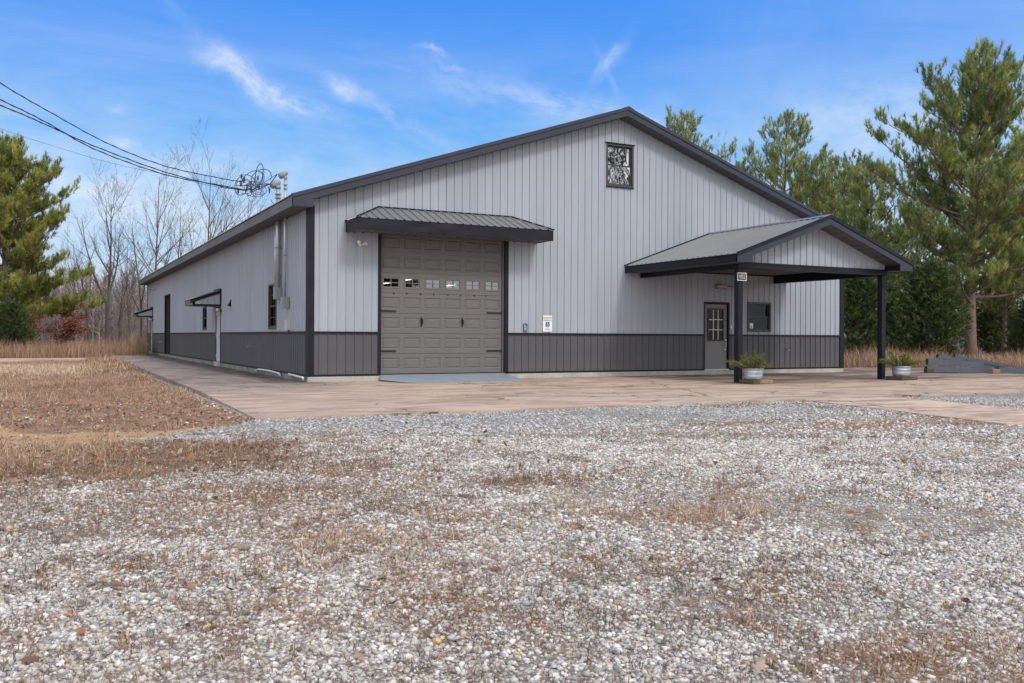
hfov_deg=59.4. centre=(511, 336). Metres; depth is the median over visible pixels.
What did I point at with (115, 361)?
field grass
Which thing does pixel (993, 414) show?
concrete apron
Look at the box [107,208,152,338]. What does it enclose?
bare tree
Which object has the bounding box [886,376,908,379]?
wood block
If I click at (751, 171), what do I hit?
pine tree
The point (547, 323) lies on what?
parking sign
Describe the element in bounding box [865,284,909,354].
cedar tree
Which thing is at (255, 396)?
concrete pad
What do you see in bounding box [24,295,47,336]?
oak tree
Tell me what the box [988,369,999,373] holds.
wood block
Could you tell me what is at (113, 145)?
overhead line
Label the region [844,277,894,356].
cedar tree
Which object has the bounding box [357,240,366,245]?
flood light
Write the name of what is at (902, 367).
potted shrub
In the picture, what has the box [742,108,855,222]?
pine tree
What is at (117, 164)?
overhead line
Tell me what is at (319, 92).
sky
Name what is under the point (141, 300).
bare tree
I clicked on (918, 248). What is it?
pine tree
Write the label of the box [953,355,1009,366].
steel beam
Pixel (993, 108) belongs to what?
pine tree
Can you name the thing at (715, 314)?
entry door
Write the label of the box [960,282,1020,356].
cedar tree
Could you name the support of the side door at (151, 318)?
in the metal building
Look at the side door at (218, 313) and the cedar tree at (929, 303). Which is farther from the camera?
the cedar tree at (929, 303)
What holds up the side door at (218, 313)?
in the metal building
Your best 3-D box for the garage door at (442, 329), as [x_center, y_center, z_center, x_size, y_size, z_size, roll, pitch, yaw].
[-1.839,-0.869,23.991,3.500,3.690,0.113,0,0,-28]
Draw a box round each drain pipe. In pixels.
[255,368,280,375]
[288,373,303,379]
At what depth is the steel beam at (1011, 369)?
30.20 m
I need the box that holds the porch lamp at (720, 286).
[715,284,732,288]
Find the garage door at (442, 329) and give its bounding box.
[381,233,501,373]
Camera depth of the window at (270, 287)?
26.02 m
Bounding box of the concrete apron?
[803,397,1023,424]
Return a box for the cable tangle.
[235,164,277,203]
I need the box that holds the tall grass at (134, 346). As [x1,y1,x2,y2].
[0,324,1023,367]
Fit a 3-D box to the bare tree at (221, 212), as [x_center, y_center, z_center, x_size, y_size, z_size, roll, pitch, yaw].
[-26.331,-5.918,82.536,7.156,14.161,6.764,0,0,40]
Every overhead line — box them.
[0,82,245,182]
[0,99,244,190]
[0,105,243,190]
[0,128,260,192]
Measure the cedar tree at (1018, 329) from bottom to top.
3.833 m
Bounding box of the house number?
[737,272,746,280]
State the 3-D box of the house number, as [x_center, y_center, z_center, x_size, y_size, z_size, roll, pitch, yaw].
[5.882,-1.536,23.035,0.304,0.207,0.064,0,0,-28]
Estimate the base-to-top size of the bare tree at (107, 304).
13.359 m
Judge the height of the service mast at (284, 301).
3.652 m
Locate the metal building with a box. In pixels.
[133,106,913,381]
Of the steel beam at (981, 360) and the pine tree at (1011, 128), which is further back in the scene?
the pine tree at (1011, 128)
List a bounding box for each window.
[202,307,206,329]
[268,284,276,328]
[605,142,634,188]
[747,302,770,331]
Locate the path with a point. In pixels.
(35, 359)
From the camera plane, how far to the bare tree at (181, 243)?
78.70 m
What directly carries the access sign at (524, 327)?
attached to the metal building
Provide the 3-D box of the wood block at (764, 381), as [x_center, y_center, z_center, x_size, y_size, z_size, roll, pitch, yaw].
[6.282,1.133,22.652,0.480,0.095,0.370,0,0,-25]
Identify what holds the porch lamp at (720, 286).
attached to the metal building
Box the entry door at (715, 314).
[705,304,726,368]
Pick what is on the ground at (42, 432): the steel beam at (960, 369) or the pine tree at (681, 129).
the pine tree at (681, 129)
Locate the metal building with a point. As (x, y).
(622, 241)
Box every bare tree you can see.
[48,222,92,337]
[49,228,101,342]
[56,153,146,344]
[103,205,175,342]
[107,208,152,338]
[107,244,153,346]
[114,145,209,271]
[125,191,204,270]
[165,117,272,250]
[196,195,239,242]
[210,161,274,230]
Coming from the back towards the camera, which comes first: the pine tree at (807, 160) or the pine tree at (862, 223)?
the pine tree at (807, 160)
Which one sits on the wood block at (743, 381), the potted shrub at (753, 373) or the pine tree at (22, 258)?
the potted shrub at (753, 373)
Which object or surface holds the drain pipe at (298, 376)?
on the concrete pad
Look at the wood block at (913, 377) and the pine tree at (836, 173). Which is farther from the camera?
the pine tree at (836, 173)
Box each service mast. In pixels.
[271,180,281,299]
[278,171,288,307]
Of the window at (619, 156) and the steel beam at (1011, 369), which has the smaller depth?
the window at (619, 156)
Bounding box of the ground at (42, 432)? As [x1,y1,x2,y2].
[0,354,1023,682]
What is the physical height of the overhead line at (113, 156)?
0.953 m
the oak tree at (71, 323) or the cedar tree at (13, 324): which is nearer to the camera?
the cedar tree at (13, 324)
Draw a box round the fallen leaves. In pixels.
[0,395,1019,682]
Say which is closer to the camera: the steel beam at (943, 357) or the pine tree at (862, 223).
the steel beam at (943, 357)
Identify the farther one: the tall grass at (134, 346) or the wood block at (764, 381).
the tall grass at (134, 346)
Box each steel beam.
[924,366,994,372]
[925,359,983,367]
[936,354,994,367]
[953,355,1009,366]
[995,367,1023,372]
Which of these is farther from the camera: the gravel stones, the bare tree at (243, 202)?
the bare tree at (243, 202)
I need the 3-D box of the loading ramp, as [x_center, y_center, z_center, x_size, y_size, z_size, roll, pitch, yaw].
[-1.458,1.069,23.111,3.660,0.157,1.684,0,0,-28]
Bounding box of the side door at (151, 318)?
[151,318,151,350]
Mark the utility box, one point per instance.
(287, 324)
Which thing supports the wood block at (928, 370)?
on the concrete pad
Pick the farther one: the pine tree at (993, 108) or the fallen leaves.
the pine tree at (993, 108)
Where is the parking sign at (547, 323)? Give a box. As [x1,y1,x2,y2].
[543,315,551,331]
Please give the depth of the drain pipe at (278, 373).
25.49 m
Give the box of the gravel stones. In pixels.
[0,395,1023,682]
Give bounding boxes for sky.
[0,0,1023,333]
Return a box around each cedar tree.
[0,298,44,350]
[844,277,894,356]
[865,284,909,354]
[885,254,982,358]
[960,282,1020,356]
[995,296,1023,355]
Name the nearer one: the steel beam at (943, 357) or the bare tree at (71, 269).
the steel beam at (943, 357)
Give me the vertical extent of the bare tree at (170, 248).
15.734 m
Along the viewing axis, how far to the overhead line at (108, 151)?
21.61 m
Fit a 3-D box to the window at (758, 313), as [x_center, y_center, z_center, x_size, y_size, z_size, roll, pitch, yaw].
[7.956,-0.627,29.059,0.984,0.964,0.162,0,0,-28]
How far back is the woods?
80.90 m
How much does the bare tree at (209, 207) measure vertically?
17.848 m
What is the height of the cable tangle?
1.392 m
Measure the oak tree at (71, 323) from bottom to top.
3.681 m
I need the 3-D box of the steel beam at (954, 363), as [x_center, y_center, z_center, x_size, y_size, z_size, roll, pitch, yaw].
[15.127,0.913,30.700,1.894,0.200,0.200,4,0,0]
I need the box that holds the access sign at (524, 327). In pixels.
[523,323,526,331]
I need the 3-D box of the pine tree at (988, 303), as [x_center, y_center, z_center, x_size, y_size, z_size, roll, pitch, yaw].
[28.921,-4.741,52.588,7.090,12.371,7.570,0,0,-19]
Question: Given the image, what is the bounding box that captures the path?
[0,358,85,361]
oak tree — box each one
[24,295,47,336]
[34,301,93,346]
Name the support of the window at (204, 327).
in the metal building
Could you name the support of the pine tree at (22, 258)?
on the ground at (42, 432)
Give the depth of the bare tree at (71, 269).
71.87 m
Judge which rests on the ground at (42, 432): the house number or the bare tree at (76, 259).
the bare tree at (76, 259)
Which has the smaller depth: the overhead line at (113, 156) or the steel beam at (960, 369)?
the overhead line at (113, 156)
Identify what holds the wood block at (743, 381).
on the concrete pad
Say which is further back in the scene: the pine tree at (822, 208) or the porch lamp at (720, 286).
the pine tree at (822, 208)
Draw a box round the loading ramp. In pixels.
[380,373,524,383]
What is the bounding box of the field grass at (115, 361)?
[0,352,204,406]
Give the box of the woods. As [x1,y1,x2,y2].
[7,255,1021,356]
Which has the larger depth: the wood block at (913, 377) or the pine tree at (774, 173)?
the pine tree at (774, 173)
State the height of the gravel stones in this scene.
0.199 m
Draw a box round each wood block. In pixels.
[739,379,759,383]
[760,379,772,383]
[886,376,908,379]
[907,376,917,379]
[924,368,933,372]
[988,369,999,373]
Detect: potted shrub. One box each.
[727,350,772,379]
[877,349,923,376]
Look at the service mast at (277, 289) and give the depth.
24.61 m
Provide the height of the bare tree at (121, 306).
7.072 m
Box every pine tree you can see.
[0,129,106,339]
[664,103,738,165]
[735,152,782,188]
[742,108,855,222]
[778,149,834,211]
[789,147,903,297]
[804,157,910,341]
[819,160,932,352]
[855,36,1023,357]
[880,189,963,310]
[938,154,1023,358]
[976,115,1023,284]
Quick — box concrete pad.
[112,353,1023,419]
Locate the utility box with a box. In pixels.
[285,320,289,331]

